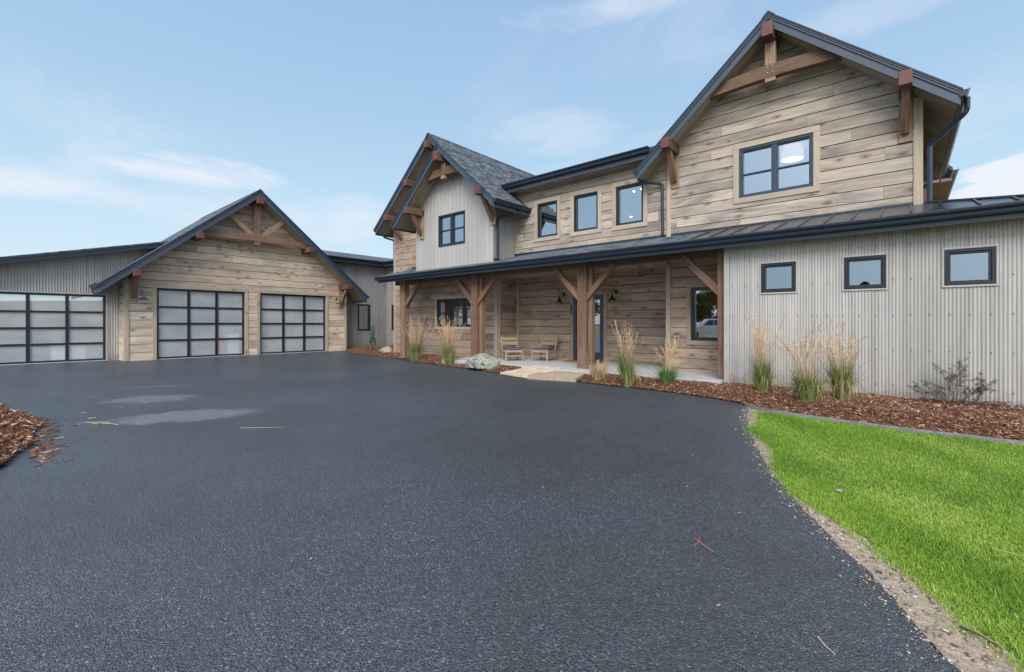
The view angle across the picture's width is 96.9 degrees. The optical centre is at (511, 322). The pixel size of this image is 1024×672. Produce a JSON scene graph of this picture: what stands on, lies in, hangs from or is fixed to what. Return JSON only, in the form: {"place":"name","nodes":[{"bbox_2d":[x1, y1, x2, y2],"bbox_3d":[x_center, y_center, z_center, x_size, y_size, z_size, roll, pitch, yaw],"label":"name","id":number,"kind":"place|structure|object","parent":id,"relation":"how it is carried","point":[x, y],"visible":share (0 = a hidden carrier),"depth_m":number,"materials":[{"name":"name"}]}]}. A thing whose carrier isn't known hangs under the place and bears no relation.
{"place":"outdoors","nodes":[
{"label":"outdoors","id":0,"kind":"place"},
{"bbox_2d":[0,189,369,364],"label":"garage","id":1,"kind":"structure","parent":0,"point":[259,272],"depth_m":18.68,"materials":[{"name":"brown wood"}]},
{"bbox_2d":[0,290,107,364],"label":"garage door","id":2,"kind":"structure","parent":1,"relation":"in","point":[37,327],"depth_m":16.46,"materials":[{"name":"black"}]},
{"bbox_2d":[137,290,149,299],"bbox_3d":[-14.107,-1.068,17.377,0.470,0.386,0.380,0,0,41],"label":"wall lamp","id":3,"kind":"object","parent":1,"relation":"attached to","point":[143,297],"visible":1,"depth_m":17.34,"materials":[{"name":"grey"}]},
{"bbox_2d":[153,284,247,359],"bbox_3d":[-13.009,-0.035,19.111,0.185,2.970,3.420,0,0,41],"label":"garage door","id":4,"kind":"structure","parent":1,"relation":"in","point":[189,321],"depth_m":19.04,"materials":[{"name":"black"}]},
{"bbox_2d":[257,290,328,354],"bbox_3d":[-10.545,-0.030,21.965,0.185,2.960,3.380,0,0,41],"label":"garage door","id":5,"kind":"structure","parent":1,"relation":"in","point":[287,321],"depth_m":21.92,"materials":[{"name":"black"}]},
{"bbox_2d":[0,350,960,671],"bbox_3d":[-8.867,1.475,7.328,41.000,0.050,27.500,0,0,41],"label":"driveway","id":6,"kind":"structure","parent":0,"point":[194,514],"depth_m":3.12,"materials":[{"name":"black asphalt"}]},
{"bbox_2d":[0,420,38,466],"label":"mulch island","id":7,"kind":"structure","parent":6,"relation":"on","point":[29,445],"depth_m":5.30,"materials":[{"name":"brown wood"}]},
{"bbox_2d":[0,403,44,465],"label":"mulch chips","id":8,"kind":"object","parent":6,"relation":"on","point":[11,419],"visible":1,"depth_m":5.76,"materials":[{"name":"brown wood"}]},
{"bbox_2d":[26,416,82,468],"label":"bed litter","id":9,"kind":"object","parent":6,"relation":"on","point":[43,444],"visible":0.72,"depth_m":5.36,"materials":[{"name":"brown wood"}]},
{"bbox_2d":[87,422,117,424],"bbox_3d":[-5.857,1.436,6.490,0.600,0.020,0.156,0,0,27],"label":"twig","id":10,"kind":"object","parent":6,"relation":"on","point":[101,422],"visible":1,"depth_m":6.50,"materials":[{"name":"beige wood"}]},
{"bbox_2d":[500,365,561,378],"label":"stone slab","id":11,"kind":"structure","parent":6,"relation":"on","point":[523,372],"depth_m":12.38,"materials":[{"name":"beige stone"}]},
{"bbox_2d":[322,10,1023,406],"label":"house","id":12,"kind":"structure","parent":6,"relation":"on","point":[784,170],"depth_m":10.41,"materials":[{"name":"wood"}]},
{"bbox_2d":[358,304,369,330],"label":"window","id":13,"kind":"structure","parent":12,"relation":"in","point":[363,309],"depth_m":26.98,"materials":[{"name":"black glass"}]},
{"bbox_2d":[392,305,393,329],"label":"window","id":14,"kind":"structure","parent":12,"relation":"in","point":[392,305],"depth_m":26.24,"materials":[{"name":"black"}]},
{"bbox_2d":[438,210,464,246],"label":"window","id":15,"kind":"structure","parent":12,"relation":"in","point":[451,227],"depth_m":16.01,"materials":[{"name":"black"}]},
{"bbox_2d":[435,295,470,329],"bbox_3d":[-1.827,-0.320,17.795,3.350,1.940,0.954,0,0,41],"label":"window","id":16,"kind":"structure","parent":12,"relation":"in","point":[458,307],"depth_m":18.04,"materials":[{"name":"black"}]},
{"bbox_2d":[500,336,522,360],"bbox_3d":[-0.017,0.858,15.237,0.602,0.794,0.806,0,0,-15],"label":"lounge chair","id":17,"kind":"object","parent":12,"relation":"on","point":[517,349],"visible":1,"depth_m":15.32,"materials":[{"name":"brown wood"}]},
{"bbox_2d":[531,336,558,361],"bbox_3d":[1.113,0.858,15.168,0.602,0.794,0.806,0,0,33],"label":"lounge chair","id":18,"kind":"object","parent":12,"relation":"on","point":[540,349],"visible":1,"depth_m":15.09,"materials":[{"name":"brown wood"}]},
{"bbox_2d":[534,196,560,241],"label":"window","id":19,"kind":"structure","parent":12,"relation":"in","point":[547,212],"depth_m":14.70,"materials":[{"name":"black"}]},
{"bbox_2d":[556,292,565,302],"bbox_3d":[1.641,-0.868,15.317,0.260,0.386,0.410,0,0,41],"label":"wall lamp","id":20,"kind":"object","parent":12,"relation":"attached to","point":[559,299],"visible":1,"depth_m":15.25,"materials":[{"name":"grey metal"}]},
{"bbox_2d":[562,360,603,363],"bbox_3d":[2.253,1.238,14.465,1.200,0.024,0.550,0,0,41],"label":"doormat","id":21,"kind":"object","parent":12,"relation":"on","point":[575,361],"visible":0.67,"depth_m":14.45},
{"bbox_2d":[570,186,601,236],"bbox_3d":[2.262,-3.345,13.741,1.080,1.350,0.164,0,0,41],"label":"window","id":22,"kind":"structure","parent":12,"relation":"in","point":[585,205],"depth_m":13.75,"materials":[{"name":"black"}]},
{"bbox_2d":[570,290,606,361],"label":"front door","id":23,"kind":"structure","parent":12,"relation":"in","point":[601,296],"depth_m":15.17,"materials":[{"name":"black"}]},
{"bbox_2d":[608,289,617,300],"bbox_3d":[3.132,-0.868,14.030,0.260,0.386,0.410,0,0,41],"label":"wall lamp","id":24,"kind":"object","parent":12,"relation":"attached to","point":[612,297],"visible":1,"depth_m":14.00,"materials":[{"name":"grey metal"}]},
{"bbox_2d":[612,178,647,230],"bbox_3d":[3.341,-3.340,12.810,1.070,1.360,0.164,0,0,41],"label":"window","id":25,"kind":"structure","parent":12,"relation":"in","point":[629,197],"depth_m":12.82,"materials":[{"name":"black"}]},
{"bbox_2d":[686,282,716,345],"bbox_3d":[5.275,-0.155,11.661,2.020,2.210,0.954,0,0,41],"label":"window","id":26,"kind":"structure","parent":12,"relation":"in","point":[701,302],"depth_m":12.13,"materials":[{"name":"black"}]},
{"bbox_2d":[733,125,819,204],"bbox_3d":[6.061,-3.580,10.460,1.750,1.430,0.164,0,0,41],"label":"window","id":27,"kind":"structure","parent":12,"relation":"in","point":[785,164],"depth_m":10.40,"materials":[{"name":"blue"}]},
{"bbox_2d":[759,260,797,293],"bbox_3d":[5.429,-0.920,9.238,0.676,0.656,0.140,0,0,41],"label":"window","id":28,"kind":"structure","parent":12,"relation":"in","point":[777,277],"depth_m":9.22,"materials":[{"name":"black"}]},
{"bbox_2d":[842,253,887,290],"bbox_3d":[6.477,-0.920,8.333,0.666,0.656,0.140,0,0,41],"label":"window","id":29,"kind":"structure","parent":12,"relation":"in","point":[867,271],"depth_m":8.32,"materials":[{"name":"black"}]},
{"bbox_2d":[942,244,998,287],"bbox_3d":[7.503,-0.920,7.447,0.656,0.656,0.140,0,0,41],"label":"window","id":30,"kind":"structure","parent":12,"relation":"in","point":[970,266],"depth_m":7.42,"materials":[{"name":"black"}]},
{"bbox_2d":[817,636,835,654],"bbox_3d":[1.402,1.443,2.032,0.016,0.010,0.114,0,0,0],"label":"twig","id":31,"kind":"object","parent":6,"relation":"on","point":[824,644],"visible":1,"depth_m":2.03,"materials":[{"name":"beige wood"}]},
{"bbox_2d":[0,0,1023,258],"label":"sky","id":32,"kind":"structure","parent":0,"point":[123,122],"materials":[{"name":"blue"}]},
{"bbox_2d":[527,371,585,381],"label":"path","id":33,"kind":"structure","parent":0,"point":[568,376],"depth_m":11.53,"materials":[{"name":"beige stone"}]},
{"bbox_2d":[345,345,1023,440],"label":"mulch bed","id":34,"kind":"object","parent":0,"point":[372,353],"visible":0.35,"depth_m":7.09,"materials":[{"name":"brown wood"}]},
{"bbox_2d":[367,319,377,349],"bbox_3d":[-6.813,0.566,22.166,0.581,1.527,0.515,0,0,41],"label":"weeping conifer","id":35,"kind":"object","parent":34,"relation":"on","point":[372,339],"visible":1,"depth_m":22.10,"materials":[{"name":"green plant"}]},
{"bbox_2d":[379,346,393,351],"bbox_3d":[-5.782,1.218,20.883,0.772,0.312,0.562,0,0,2],"label":"boulder","id":36,"kind":"object","parent":34,"relation":"on","point":[383,349],"visible":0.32,"depth_m":20.83,"materials":[{"name":"grey stone"}]},
{"bbox_2d":[383,347,393,352],"bbox_3d":[-5.529,1.243,20.294,0.519,0.289,0.439,0,0,24],"label":"boulder","id":37,"kind":"object","parent":34,"relation":"on","point":[389,349],"visible":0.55,"depth_m":20.19,"materials":[{"name":"beige stone"}]},
{"bbox_2d":[400,316,441,360],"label":"ornamental grass","id":38,"kind":"object","parent":34,"relation":"on","point":[415,352],"depth_m":17.09,"materials":[{"name":"beige plant"}]},
{"bbox_2d":[429,317,465,365],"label":"ornamental grass","id":39,"kind":"object","parent":34,"relation":"on","point":[448,354],"depth_m":15.24,"materials":[{"name":"beige plant"}]},
{"bbox_2d":[465,353,499,368],"bbox_3d":[-0.920,1.156,14.040,1.058,0.439,0.811,0,0,26],"label":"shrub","id":40,"kind":"object","parent":34,"relation":"on","point":[483,361],"visible":0.91,"depth_m":13.79,"materials":[{"name":"plant"}]},
{"bbox_2d":[583,359,611,380],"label":"ornamental grass","id":41,"kind":"object","parent":34,"relation":"on","point":[598,373],"depth_m":10.95,"materials":[{"name":"beige plant"}]},
{"bbox_2d":[609,320,649,386],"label":"ornamental grass","id":42,"kind":"object","parent":34,"relation":"on","point":[627,372],"depth_m":10.18,"materials":[{"name":"plant"}]},
{"bbox_2d":[641,333,697,382],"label":"ornamental grass","id":43,"kind":"object","parent":34,"relation":"on","point":[665,376],"depth_m":9.98,"materials":[{"name":"beige plant"}]},
{"bbox_2d":[741,314,785,392],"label":"ornamental grass","id":44,"kind":"object","parent":34,"relation":"on","point":[761,377],"depth_m":8.54,"materials":[{"name":"beige plant"}]},
{"bbox_2d":[742,309,850,402],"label":"ornamental grass","id":45,"kind":"object","parent":34,"relation":"on","point":[808,388],"depth_m":7.49,"materials":[{"name":"beige plant"}]},
{"bbox_2d":[811,317,888,399],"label":"ornamental grass","id":46,"kind":"object","parent":34,"relation":"on","point":[843,383],"depth_m":7.74,"materials":[{"name":"beige plant"}]},
{"bbox_2d":[907,357,1023,411],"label":"laceleaf maple","id":47,"kind":"object","parent":34,"relation":"on","point":[980,388],"visible":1,"depth_m":7.19,"materials":[{"name":"brown plant"}]},
{"bbox_2d":[744,408,1023,671],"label":"gravel verge","id":48,"kind":"structure","parent":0,"point":[972,647],"depth_m":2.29,"materials":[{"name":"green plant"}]},
{"bbox_2d":[731,406,965,671],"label":"edge grit","id":49,"kind":"object","parent":48,"relation":"on","point":[889,594],"visible":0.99,"depth_m":2.69,"materials":[{"name":"grey gravel"}]},
{"bbox_2d":[748,408,1014,671],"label":"verge pebbles","id":50,"kind":"object","parent":48,"relation":"on","point":[939,609],"visible":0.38,"depth_m":2.48,"materials":[{"name":"grey gravel"}]},
{"bbox_2d":[745,403,1023,444],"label":"stone edging","id":51,"kind":"object","parent":48,"relation":"on","point":[1018,442],"visible":0.82,"depth_m":6.19,"materials":[{"name":"grey stone"}]},
{"bbox_2d":[959,625,1002,649],"bbox_3d":[2.148,1.438,2.079,0.014,0.016,0.159,0,0,-16],"label":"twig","id":52,"kind":"object","parent":48,"relation":"on","point":[964,628],"visible":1,"depth_m":2.09,"materials":[{"name":"wood"}]},
{"bbox_2d":[750,413,1023,660],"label":"lawn","id":53,"kind":"structure","parent":0,"point":[873,484],"depth_m":4.04,"materials":[{"name":"green plant"}]}
]}

